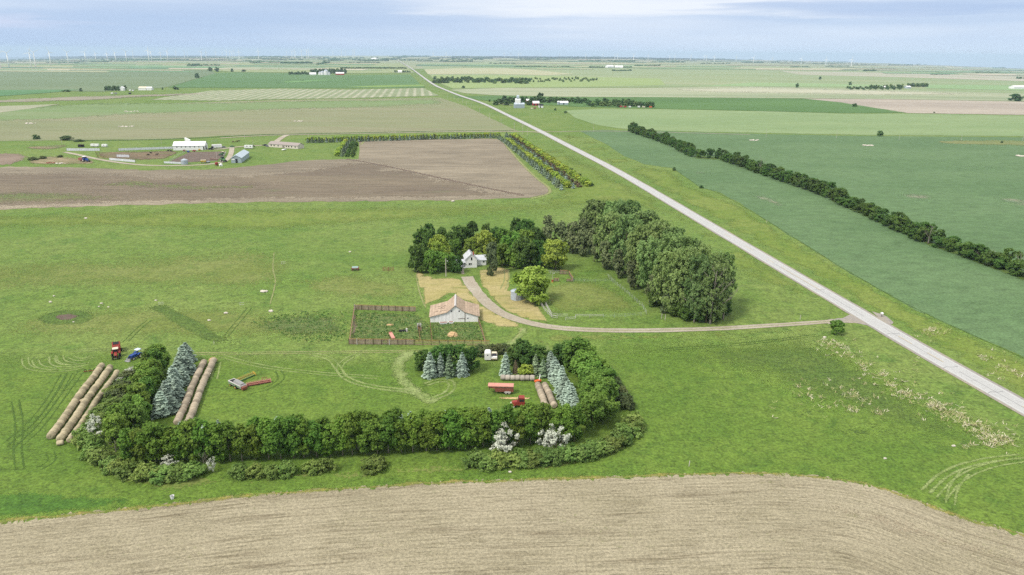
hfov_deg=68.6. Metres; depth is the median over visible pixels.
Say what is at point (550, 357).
blue spruce
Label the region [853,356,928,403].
reeds
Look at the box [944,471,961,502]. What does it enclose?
track
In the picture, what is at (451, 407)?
ash tree
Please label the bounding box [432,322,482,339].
weeds
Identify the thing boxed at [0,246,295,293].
pasture
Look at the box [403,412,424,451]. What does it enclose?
ash tree
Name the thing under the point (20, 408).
track
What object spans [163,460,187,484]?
caragana shrub
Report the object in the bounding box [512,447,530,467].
caragana shrub
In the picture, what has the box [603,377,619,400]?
ash tree
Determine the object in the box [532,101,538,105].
red shed
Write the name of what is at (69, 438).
hay bale
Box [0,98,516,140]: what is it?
field
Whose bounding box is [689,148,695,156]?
broadleaf tree
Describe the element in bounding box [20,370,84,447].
track
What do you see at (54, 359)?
track
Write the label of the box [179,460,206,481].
caragana shrub
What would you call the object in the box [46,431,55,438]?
hay bale
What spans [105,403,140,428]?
ash tree
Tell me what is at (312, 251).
ground
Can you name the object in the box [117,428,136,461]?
ash tree
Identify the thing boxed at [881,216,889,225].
broadleaf tree
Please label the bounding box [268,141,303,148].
bungalow
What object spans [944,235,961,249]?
broadleaf tree
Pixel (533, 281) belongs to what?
elm tree
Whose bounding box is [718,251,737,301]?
cottonwood tree
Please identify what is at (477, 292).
driveway
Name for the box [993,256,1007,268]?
broadleaf tree
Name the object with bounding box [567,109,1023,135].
field
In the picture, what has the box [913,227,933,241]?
broadleaf tree
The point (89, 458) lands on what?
caragana shrub
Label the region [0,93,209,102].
field
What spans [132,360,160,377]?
ash tree
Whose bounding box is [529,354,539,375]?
green spruce
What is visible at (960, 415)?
reeds
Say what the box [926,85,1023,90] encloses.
field
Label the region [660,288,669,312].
pine tree
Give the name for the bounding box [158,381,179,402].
blue spruce
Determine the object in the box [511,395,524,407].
tractor
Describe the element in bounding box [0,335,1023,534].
grass
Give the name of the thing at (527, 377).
hay bale
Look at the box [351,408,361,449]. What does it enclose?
ash tree
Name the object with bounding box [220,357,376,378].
track
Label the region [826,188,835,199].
broadleaf tree
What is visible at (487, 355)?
camper
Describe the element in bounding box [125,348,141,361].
tractor
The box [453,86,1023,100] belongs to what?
field
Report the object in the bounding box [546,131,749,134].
country road
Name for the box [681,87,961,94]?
field
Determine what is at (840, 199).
broadleaf tree
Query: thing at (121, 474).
caragana shrub
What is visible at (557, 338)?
grass
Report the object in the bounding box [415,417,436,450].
ash tree
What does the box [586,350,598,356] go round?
ash tree
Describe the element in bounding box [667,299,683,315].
broadleaf tree
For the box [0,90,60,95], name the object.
field
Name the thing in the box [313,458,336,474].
caragana shrub
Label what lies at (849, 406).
reeds
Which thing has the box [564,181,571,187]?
young tree
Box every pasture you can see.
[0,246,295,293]
[1,305,319,342]
[293,273,409,298]
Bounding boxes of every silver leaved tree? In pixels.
[85,414,101,434]
[160,454,178,464]
[206,456,215,470]
[489,433,510,452]
[494,422,519,449]
[536,429,555,447]
[542,423,571,447]
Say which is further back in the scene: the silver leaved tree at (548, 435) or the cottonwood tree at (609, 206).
the cottonwood tree at (609, 206)
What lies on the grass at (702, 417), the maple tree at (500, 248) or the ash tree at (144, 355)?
the ash tree at (144, 355)
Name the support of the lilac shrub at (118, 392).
on the grass at (702, 417)
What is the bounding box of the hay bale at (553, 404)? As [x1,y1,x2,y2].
[550,401,557,407]
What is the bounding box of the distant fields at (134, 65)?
[0,56,1023,75]
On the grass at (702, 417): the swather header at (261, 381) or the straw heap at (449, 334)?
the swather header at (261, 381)
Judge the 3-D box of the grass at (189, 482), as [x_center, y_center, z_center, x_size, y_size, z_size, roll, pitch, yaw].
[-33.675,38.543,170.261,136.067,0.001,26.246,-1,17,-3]
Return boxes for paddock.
[547,278,635,312]
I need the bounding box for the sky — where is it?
[0,0,1023,68]
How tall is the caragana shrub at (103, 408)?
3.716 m
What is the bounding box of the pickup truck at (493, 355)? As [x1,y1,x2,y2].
[491,352,496,359]
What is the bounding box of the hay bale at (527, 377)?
[525,375,529,380]
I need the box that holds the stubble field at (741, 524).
[0,471,1023,574]
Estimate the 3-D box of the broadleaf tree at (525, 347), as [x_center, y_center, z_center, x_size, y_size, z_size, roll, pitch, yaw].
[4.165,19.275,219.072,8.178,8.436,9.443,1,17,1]
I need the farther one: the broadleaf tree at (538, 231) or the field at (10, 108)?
the field at (10, 108)
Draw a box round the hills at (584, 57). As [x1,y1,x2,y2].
[434,56,736,59]
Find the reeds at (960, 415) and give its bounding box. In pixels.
[909,392,972,423]
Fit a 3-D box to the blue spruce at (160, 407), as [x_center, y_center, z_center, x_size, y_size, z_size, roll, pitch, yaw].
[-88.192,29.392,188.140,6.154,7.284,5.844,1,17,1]
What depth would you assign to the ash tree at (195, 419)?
167.08 m
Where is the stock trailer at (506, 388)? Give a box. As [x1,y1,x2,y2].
[488,383,513,394]
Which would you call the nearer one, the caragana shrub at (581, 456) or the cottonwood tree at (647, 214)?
the caragana shrub at (581, 456)
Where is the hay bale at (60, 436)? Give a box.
[56,433,65,440]
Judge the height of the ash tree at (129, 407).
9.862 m
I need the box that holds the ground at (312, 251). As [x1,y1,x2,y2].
[0,69,1023,523]
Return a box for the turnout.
[873,312,892,323]
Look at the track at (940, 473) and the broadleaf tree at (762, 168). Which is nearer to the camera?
the track at (940, 473)
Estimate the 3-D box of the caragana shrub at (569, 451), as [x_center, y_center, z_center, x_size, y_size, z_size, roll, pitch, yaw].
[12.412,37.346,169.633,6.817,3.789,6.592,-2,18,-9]
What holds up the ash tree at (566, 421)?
on the grass at (702, 417)
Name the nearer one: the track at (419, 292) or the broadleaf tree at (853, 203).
the track at (419, 292)
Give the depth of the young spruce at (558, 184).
510.71 m
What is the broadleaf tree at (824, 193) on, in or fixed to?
on the grass at (956, 252)
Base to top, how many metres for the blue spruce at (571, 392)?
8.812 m
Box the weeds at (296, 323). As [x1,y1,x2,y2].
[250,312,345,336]
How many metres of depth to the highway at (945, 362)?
279.03 m
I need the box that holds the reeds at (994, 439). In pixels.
[947,416,1018,453]
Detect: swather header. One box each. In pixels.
[236,371,255,380]
[246,377,270,386]
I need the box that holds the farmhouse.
[460,250,486,267]
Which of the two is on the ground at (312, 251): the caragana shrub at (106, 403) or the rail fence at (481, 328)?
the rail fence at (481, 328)
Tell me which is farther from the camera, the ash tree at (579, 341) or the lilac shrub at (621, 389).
the ash tree at (579, 341)
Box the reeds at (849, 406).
[772,377,888,418]
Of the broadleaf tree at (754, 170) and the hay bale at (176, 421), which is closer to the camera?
the hay bale at (176, 421)
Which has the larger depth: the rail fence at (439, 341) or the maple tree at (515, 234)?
the maple tree at (515, 234)
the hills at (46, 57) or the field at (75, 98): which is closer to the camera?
the field at (75, 98)
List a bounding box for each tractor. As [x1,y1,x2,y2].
[81,156,89,161]
[111,347,120,359]
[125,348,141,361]
[511,395,524,407]
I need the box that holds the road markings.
[479,101,1023,412]
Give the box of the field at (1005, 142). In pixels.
[938,140,1023,145]
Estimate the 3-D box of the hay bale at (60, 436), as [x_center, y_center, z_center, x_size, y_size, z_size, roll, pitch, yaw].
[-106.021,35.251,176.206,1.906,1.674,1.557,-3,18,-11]
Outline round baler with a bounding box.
[111,341,121,350]
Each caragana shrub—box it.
[69,432,102,450]
[71,423,101,435]
[75,432,104,449]
[77,442,104,459]
[83,411,106,426]
[83,445,110,465]
[86,404,110,418]
[92,402,116,411]
[92,449,118,468]
[97,394,122,404]
[98,455,118,474]
[101,382,127,398]
[105,457,131,475]
[112,460,145,481]
[128,461,159,482]
[148,463,175,485]
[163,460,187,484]
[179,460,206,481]
[227,463,247,480]
[244,461,264,479]
[262,463,278,481]
[275,459,296,479]
[300,458,316,475]
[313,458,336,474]
[360,453,388,475]
[460,447,486,468]
[471,450,502,472]
[488,448,508,469]
[497,449,521,468]
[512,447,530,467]
[519,448,542,467]
[531,446,553,467]
[545,445,566,466]
[556,442,578,461]
[571,443,587,462]
[576,439,600,462]
[584,437,610,455]
[601,438,615,455]
[603,434,626,452]
[607,427,631,445]
[615,422,643,437]
[619,424,633,442]
[620,410,643,424]
[621,415,645,435]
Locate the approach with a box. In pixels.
[828,314,870,325]
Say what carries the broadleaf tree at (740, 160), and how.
on the grass at (956, 252)
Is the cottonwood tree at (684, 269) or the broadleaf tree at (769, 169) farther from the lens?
the broadleaf tree at (769, 169)
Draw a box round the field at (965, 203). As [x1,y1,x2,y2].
[581,130,1023,356]
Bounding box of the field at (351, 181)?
[0,163,502,205]
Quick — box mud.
[57,314,78,320]
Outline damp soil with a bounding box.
[828,504,1019,562]
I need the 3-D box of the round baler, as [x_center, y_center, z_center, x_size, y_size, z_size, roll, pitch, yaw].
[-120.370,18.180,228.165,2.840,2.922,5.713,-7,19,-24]
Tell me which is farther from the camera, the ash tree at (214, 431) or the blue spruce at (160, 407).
the blue spruce at (160, 407)
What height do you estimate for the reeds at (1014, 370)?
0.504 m
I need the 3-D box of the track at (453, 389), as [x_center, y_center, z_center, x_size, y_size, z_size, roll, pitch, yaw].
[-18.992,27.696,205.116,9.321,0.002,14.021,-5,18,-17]
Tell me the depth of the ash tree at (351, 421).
168.12 m
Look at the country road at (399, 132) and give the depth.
851.58 m
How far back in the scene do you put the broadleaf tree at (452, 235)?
338.30 m
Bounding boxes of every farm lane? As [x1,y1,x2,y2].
[64,147,233,165]
[206,145,261,149]
[275,135,288,140]
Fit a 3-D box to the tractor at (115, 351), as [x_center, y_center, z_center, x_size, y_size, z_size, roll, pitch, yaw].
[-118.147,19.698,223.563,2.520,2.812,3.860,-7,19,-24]
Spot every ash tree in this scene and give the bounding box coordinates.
[101,412,130,448]
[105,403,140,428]
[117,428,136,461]
[118,400,146,428]
[120,393,133,404]
[126,383,143,396]
[128,382,152,414]
[128,429,149,461]
[129,394,152,425]
[130,373,148,384]
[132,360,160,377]
[134,365,162,394]
[134,421,168,462]
[136,376,157,402]
[139,348,158,361]
[139,358,165,383]
[145,348,166,368]
[149,343,170,370]
[156,428,177,459]
[168,429,189,461]
[171,423,191,454]
[176,419,203,460]
[185,417,202,452]
[190,419,215,461]
[204,422,228,461]
[217,419,237,461]
[229,423,252,460]
[244,423,263,460]
[246,415,260,446]
[256,416,278,459]
[265,416,288,458]
[280,416,301,458]
[285,413,303,444]
[291,417,313,457]
[301,418,320,451]
[303,423,325,456]
[314,416,332,442]
[319,423,340,457]
[329,414,343,443]
[332,416,352,455]
[342,411,361,454]
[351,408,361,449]
[356,418,375,454]
[357,409,378,441]
[362,417,387,453]
[376,416,399,452]
[382,406,405,433]
[392,421,408,452]
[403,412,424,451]
[411,408,432,446]
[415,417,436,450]
[422,409,446,450]
[436,408,460,449]
[445,406,456,418]
[448,416,471,448]
[456,406,471,428]
[461,412,483,447]
[468,405,481,433]
[474,406,492,447]
[484,412,498,442]
[489,409,504,443]
[498,403,517,444]
[507,415,527,444]
[518,401,538,439]
[523,411,539,444]
[533,402,550,441]
[545,410,559,437]
[556,403,575,441]
[562,337,589,370]
[562,340,576,363]
[570,354,596,382]
[570,405,586,441]
[571,349,586,366]
[574,390,604,431]
[576,339,596,354]
[576,359,602,391]
[579,367,601,388]
[579,375,614,401]
[580,371,602,389]
[581,388,607,422]
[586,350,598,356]
[589,394,620,420]
[592,356,609,367]
[593,365,618,378]
[593,377,613,400]
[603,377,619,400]
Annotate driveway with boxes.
[461,276,830,331]
[554,321,829,330]
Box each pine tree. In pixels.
[485,240,497,270]
[542,214,555,245]
[553,220,568,250]
[565,221,578,253]
[575,218,590,256]
[587,226,600,261]
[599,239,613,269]
[612,248,624,277]
[626,259,636,288]
[644,274,657,302]
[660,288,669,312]
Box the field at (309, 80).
[276,79,347,82]
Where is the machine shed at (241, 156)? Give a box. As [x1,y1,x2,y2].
[231,150,248,162]
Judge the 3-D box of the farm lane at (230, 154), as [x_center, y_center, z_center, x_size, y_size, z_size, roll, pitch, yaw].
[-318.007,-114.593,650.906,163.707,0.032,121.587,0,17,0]
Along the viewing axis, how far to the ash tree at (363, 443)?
168.75 m
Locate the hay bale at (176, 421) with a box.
[173,418,180,424]
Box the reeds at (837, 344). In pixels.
[814,337,862,360]
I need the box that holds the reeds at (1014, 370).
[977,349,1023,379]
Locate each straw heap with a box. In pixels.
[447,332,458,336]
[500,397,529,398]
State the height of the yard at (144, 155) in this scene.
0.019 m
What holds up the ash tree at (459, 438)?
on the grass at (702, 417)
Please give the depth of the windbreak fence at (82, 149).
677.92 m
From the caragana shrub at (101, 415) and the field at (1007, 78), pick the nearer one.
the caragana shrub at (101, 415)
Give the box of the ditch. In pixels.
[66,130,514,140]
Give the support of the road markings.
on the highway at (945, 362)
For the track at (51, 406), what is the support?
on the grass at (702, 417)
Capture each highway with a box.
[395,58,1023,413]
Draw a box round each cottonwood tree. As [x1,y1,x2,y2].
[576,198,607,248]
[592,211,626,261]
[598,201,621,239]
[608,213,646,273]
[612,198,641,235]
[623,224,656,286]
[634,208,660,234]
[635,235,666,290]
[641,219,673,256]
[648,251,684,310]
[653,232,686,293]
[660,226,685,245]
[664,247,701,306]
[680,236,705,252]
[681,254,716,320]
[687,242,718,267]
[694,272,725,322]
[706,253,731,313]
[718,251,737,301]
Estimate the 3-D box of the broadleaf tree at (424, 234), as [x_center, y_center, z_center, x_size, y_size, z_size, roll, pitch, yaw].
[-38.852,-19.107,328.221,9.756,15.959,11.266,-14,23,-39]
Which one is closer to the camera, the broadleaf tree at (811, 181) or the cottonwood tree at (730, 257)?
the cottonwood tree at (730, 257)
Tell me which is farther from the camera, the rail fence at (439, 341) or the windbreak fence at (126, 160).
the windbreak fence at (126, 160)
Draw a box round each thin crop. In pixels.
[757,196,779,204]
[903,194,931,199]
[1002,198,1023,204]
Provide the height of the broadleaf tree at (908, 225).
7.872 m
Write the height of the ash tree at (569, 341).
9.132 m
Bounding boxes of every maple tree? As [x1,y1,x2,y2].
[422,248,440,273]
[434,251,454,271]
[448,237,462,257]
[494,228,512,243]
[496,242,510,266]
[500,230,521,263]
[504,248,523,268]
[517,229,534,249]
[829,319,845,334]
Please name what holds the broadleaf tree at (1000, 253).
on the grass at (956, 252)
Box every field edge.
[0,471,1023,536]
[347,159,522,195]
[361,138,550,198]
[677,171,1023,357]
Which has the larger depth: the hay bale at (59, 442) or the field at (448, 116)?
the field at (448, 116)
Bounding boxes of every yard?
[26,145,64,148]
[29,156,94,164]
[99,151,176,159]
[170,151,225,161]
[416,272,518,326]
[480,267,546,320]
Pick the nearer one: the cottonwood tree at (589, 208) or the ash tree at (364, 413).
the ash tree at (364, 413)
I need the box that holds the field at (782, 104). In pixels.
[456,96,904,112]
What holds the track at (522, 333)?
on the grass at (702, 417)
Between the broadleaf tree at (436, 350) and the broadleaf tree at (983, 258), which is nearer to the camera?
the broadleaf tree at (436, 350)
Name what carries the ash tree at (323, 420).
on the grass at (702, 417)
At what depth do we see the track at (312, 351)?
229.88 m
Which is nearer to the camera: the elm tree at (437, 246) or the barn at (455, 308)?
the barn at (455, 308)
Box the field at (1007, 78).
[782,71,1023,80]
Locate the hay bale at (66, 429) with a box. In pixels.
[61,427,69,433]
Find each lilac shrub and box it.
[27,156,38,159]
[103,388,124,397]
[112,379,133,389]
[116,370,134,378]
[475,344,485,357]
[486,266,493,275]
[487,343,498,354]
[494,343,504,354]
[499,342,511,354]
[616,391,627,406]
[618,384,627,394]
[618,393,635,409]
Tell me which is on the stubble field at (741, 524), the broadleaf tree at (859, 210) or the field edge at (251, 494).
the field edge at (251, 494)
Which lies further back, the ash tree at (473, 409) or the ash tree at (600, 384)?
the ash tree at (600, 384)
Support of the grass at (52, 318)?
on the pasture at (131, 320)
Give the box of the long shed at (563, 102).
[559,101,567,104]
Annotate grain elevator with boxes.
[514,95,524,107]
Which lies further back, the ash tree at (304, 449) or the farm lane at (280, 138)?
the farm lane at (280, 138)
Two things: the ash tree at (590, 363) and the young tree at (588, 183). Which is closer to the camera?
the ash tree at (590, 363)
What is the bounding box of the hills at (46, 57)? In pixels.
[0,56,235,59]
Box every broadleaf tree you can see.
[408,243,428,271]
[412,227,434,259]
[413,349,427,370]
[420,223,435,247]
[430,343,453,368]
[435,226,448,242]
[443,343,465,370]
[445,230,461,246]
[450,224,470,248]
[450,256,462,271]
[461,346,481,370]
[463,221,478,237]
[481,222,492,231]
[490,226,498,240]
[506,343,524,365]
[510,216,520,240]
[511,234,536,267]
[513,338,536,366]
[515,218,535,237]
[529,344,547,367]
[530,226,546,248]
[530,239,545,265]
[546,343,564,364]
[555,340,567,363]
[647,290,660,306]
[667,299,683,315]
[670,138,675,146]
[677,306,695,320]
[683,147,689,154]
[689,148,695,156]
[696,149,705,157]
[696,308,707,321]
[704,148,712,157]
[715,151,721,158]
[719,301,732,314]
[724,153,730,161]
[729,154,734,163]
[734,156,743,166]
[742,158,748,168]
[749,159,757,170]
[752,166,760,172]
[759,164,766,173]
[762,167,772,175]
[767,163,776,168]
[771,172,779,179]
[778,171,788,181]
[784,172,793,182]
[788,176,795,185]
[792,177,803,186]
[794,172,801,181]
[800,176,808,188]
[807,178,819,190]
[811,183,819,193]
[815,182,828,195]
[821,189,829,196]
[826,181,836,189]
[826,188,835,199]
[832,188,847,201]
[835,197,845,204]
[840,198,851,207]
[848,198,859,208]
[853,205,862,212]
[860,202,872,215]
[868,205,881,213]
[868,210,879,218]
[873,214,885,221]
[874,208,889,218]
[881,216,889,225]
[886,212,896,217]
[888,218,900,228]
[891,215,909,230]
[892,211,908,224]
[901,220,914,234]
[906,228,920,237]
[911,221,921,232]
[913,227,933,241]
[920,221,937,238]
[930,229,945,243]
[931,236,944,247]
[942,238,957,251]
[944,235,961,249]
[954,241,973,257]
[967,243,989,262]
[978,251,999,264]
[990,251,1002,265]
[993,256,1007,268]
[1000,248,1023,268]
[1006,259,1023,275]
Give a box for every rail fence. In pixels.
[349,308,354,342]
[414,339,488,344]
[478,317,484,341]
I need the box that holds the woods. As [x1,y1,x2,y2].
[0,55,1023,78]
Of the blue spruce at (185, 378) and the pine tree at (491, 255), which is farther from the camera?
the pine tree at (491, 255)
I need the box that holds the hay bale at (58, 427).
[51,425,60,431]
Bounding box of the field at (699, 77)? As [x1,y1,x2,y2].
[420,62,1023,93]
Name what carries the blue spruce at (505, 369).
on the ground at (312, 251)
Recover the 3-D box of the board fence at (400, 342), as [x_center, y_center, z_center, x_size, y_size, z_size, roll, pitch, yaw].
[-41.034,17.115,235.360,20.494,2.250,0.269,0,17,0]
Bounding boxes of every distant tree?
[60,135,73,139]
[503,98,509,104]
[507,97,514,102]
[877,130,883,135]
[1007,94,1023,100]
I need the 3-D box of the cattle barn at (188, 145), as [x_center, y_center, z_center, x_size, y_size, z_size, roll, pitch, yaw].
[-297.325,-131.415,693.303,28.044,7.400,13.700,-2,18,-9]
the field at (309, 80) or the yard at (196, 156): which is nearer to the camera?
the yard at (196, 156)
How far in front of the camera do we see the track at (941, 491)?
167.14 m
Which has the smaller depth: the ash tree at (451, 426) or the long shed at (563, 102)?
the ash tree at (451, 426)
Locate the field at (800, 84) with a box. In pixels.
[708,83,895,86]
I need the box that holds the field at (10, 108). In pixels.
[0,104,56,111]
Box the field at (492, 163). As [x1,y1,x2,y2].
[0,139,547,209]
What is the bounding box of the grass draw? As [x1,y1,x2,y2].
[150,304,226,342]
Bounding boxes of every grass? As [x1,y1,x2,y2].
[0,192,122,205]
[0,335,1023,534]
[0,471,639,516]
[38,309,93,325]
[101,180,254,189]
[113,453,614,492]
[351,315,356,338]
[538,329,801,341]
[640,135,1023,279]
[837,426,875,435]
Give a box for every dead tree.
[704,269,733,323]
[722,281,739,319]
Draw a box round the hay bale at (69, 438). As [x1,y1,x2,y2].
[66,435,73,442]
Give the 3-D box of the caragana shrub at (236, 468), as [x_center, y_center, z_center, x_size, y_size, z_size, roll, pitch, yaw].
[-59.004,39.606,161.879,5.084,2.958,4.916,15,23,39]
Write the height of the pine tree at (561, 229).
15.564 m
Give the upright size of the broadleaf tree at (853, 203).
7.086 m
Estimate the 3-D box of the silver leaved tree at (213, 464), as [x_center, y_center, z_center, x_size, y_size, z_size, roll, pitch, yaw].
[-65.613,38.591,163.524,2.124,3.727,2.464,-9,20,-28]
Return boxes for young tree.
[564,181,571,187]
[581,177,589,183]
[584,181,591,186]
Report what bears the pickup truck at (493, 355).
on the grass at (702, 417)
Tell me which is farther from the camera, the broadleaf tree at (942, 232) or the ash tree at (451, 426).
the broadleaf tree at (942, 232)
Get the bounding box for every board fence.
[348,339,413,344]
[354,304,415,310]
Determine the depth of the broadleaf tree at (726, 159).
636.04 m
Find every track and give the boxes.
[4,373,61,442]
[7,373,66,445]
[8,373,67,443]
[11,404,16,469]
[15,371,79,446]
[16,373,71,444]
[18,400,24,467]
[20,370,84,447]
[21,359,81,371]
[27,357,81,369]
[48,356,87,366]
[53,355,88,364]
[194,350,418,352]
[196,351,418,354]
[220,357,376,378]
[224,355,378,376]
[270,254,275,303]
[309,354,405,391]
[313,353,404,388]
[335,352,407,392]
[341,354,404,389]
[390,351,438,403]
[393,351,435,402]
[394,351,412,384]
[416,274,425,307]
[423,378,455,399]
[428,381,449,397]
[505,328,526,344]
[664,334,814,348]
[674,336,813,349]
[921,453,1020,489]
[928,457,1023,492]
[936,458,1020,496]
[944,461,1023,499]
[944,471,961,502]
[954,474,969,504]
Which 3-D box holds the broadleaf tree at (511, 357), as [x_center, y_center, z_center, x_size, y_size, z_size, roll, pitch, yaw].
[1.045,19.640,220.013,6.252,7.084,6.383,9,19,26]
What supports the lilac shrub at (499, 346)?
on the grass at (702, 417)
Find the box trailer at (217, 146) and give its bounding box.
[212,144,221,148]
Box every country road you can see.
[224,131,539,137]
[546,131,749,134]
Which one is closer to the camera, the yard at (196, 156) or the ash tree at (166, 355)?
the ash tree at (166, 355)
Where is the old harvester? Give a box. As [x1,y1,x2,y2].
[228,378,246,389]
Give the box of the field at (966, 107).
[813,99,1023,114]
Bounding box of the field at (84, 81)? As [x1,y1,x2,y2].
[0,69,214,91]
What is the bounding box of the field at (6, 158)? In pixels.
[0,153,26,164]
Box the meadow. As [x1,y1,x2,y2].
[644,338,1007,456]
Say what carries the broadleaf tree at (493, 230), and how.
on the ground at (312, 251)
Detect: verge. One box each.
[565,135,1023,389]
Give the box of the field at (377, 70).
[1,62,413,72]
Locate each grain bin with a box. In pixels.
[181,159,187,164]
[510,288,522,300]
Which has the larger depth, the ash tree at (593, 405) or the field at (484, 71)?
the field at (484, 71)
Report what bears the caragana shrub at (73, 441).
on the grass at (702, 417)
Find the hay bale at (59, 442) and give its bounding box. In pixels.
[56,440,63,445]
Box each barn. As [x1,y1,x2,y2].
[172,141,207,149]
[429,294,479,321]
[1009,85,1023,88]
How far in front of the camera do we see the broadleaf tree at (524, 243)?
316.16 m
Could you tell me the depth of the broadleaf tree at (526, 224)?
349.42 m
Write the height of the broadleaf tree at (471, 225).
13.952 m
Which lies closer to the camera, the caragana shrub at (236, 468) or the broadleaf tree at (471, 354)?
the caragana shrub at (236, 468)
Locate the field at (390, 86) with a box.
[356,85,423,86]
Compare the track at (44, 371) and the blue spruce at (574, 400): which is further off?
the track at (44, 371)
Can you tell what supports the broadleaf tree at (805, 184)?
on the grass at (956, 252)
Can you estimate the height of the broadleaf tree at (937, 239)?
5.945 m
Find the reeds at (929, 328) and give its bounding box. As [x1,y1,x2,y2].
[916,322,948,342]
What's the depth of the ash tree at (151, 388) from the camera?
190.71 m
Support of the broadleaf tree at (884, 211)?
on the grass at (956, 252)
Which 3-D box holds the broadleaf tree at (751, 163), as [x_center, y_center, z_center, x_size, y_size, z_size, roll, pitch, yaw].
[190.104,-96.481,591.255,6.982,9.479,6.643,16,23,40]
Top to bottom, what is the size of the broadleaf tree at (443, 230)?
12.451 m
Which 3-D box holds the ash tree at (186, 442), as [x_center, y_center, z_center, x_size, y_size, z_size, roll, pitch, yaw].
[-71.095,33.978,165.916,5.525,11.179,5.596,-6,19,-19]
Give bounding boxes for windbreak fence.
[66,148,99,150]
[109,158,134,161]
[118,147,172,150]
[164,161,180,163]
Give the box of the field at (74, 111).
[0,99,443,120]
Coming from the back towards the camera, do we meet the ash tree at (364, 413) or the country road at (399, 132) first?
the country road at (399, 132)
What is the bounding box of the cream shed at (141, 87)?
[138,86,146,89]
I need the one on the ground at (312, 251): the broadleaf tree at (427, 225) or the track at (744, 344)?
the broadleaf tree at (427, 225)
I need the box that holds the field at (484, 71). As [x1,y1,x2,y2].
[425,68,568,74]
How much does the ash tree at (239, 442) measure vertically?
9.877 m
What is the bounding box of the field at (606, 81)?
[431,75,664,87]
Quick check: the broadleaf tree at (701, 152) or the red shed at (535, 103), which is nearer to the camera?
the broadleaf tree at (701, 152)
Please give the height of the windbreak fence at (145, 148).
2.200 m
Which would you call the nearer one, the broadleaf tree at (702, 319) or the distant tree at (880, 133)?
the broadleaf tree at (702, 319)
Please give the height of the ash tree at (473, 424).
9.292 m
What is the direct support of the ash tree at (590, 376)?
on the grass at (702, 417)
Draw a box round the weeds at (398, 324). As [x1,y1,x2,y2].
[352,312,430,339]
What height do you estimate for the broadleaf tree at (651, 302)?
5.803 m
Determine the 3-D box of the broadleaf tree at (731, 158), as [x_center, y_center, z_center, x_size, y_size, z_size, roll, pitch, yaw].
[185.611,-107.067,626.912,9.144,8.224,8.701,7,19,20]
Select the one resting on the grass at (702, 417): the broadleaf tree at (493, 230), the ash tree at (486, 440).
the ash tree at (486, 440)
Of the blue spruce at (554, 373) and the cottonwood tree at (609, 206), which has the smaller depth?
the blue spruce at (554, 373)
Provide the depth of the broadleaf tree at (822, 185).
489.50 m
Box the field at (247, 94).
[151,88,438,100]
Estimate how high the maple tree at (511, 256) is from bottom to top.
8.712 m
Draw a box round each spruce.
[149,391,173,419]
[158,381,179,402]
[165,365,184,386]
[165,376,171,388]
[167,395,180,414]
[171,376,185,401]
[172,361,188,380]
[173,353,189,376]
[176,345,192,359]
[179,368,190,385]
[182,342,197,361]
[183,354,196,375]
[421,352,436,379]
[436,353,444,377]
[443,354,456,378]
[455,352,469,377]
[499,352,511,375]
[512,360,517,373]
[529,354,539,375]
[537,359,547,377]
[546,351,553,372]
[547,357,559,380]
[550,364,559,386]
[553,365,564,393]
[555,179,560,187]
[556,374,568,399]
[559,380,570,404]
[562,383,576,406]
[570,394,580,406]
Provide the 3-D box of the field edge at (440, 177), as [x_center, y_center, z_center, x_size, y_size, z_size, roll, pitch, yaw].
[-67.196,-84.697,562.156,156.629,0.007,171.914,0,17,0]
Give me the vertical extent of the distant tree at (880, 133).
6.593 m
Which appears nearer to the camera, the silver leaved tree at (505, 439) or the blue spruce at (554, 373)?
the silver leaved tree at (505, 439)
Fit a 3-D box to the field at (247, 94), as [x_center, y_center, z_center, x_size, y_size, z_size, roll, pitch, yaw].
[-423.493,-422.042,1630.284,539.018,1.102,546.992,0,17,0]
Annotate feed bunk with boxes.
[389,331,394,338]
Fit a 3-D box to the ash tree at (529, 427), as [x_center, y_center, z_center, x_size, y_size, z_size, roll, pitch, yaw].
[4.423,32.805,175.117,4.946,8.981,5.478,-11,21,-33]
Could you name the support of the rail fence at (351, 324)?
on the ground at (312, 251)
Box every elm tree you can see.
[427,234,451,253]
[431,241,445,267]
[461,237,481,254]
[472,230,496,254]
[509,265,549,304]
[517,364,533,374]
[541,239,568,269]
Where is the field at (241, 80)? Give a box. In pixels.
[168,72,424,87]
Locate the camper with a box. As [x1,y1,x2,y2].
[484,349,490,359]
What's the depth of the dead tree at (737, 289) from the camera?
257.14 m
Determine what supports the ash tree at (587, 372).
on the grass at (702, 417)
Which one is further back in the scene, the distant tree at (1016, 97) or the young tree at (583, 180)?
the distant tree at (1016, 97)
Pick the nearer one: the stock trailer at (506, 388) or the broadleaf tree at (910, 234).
the stock trailer at (506, 388)
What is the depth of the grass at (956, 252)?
358.39 m

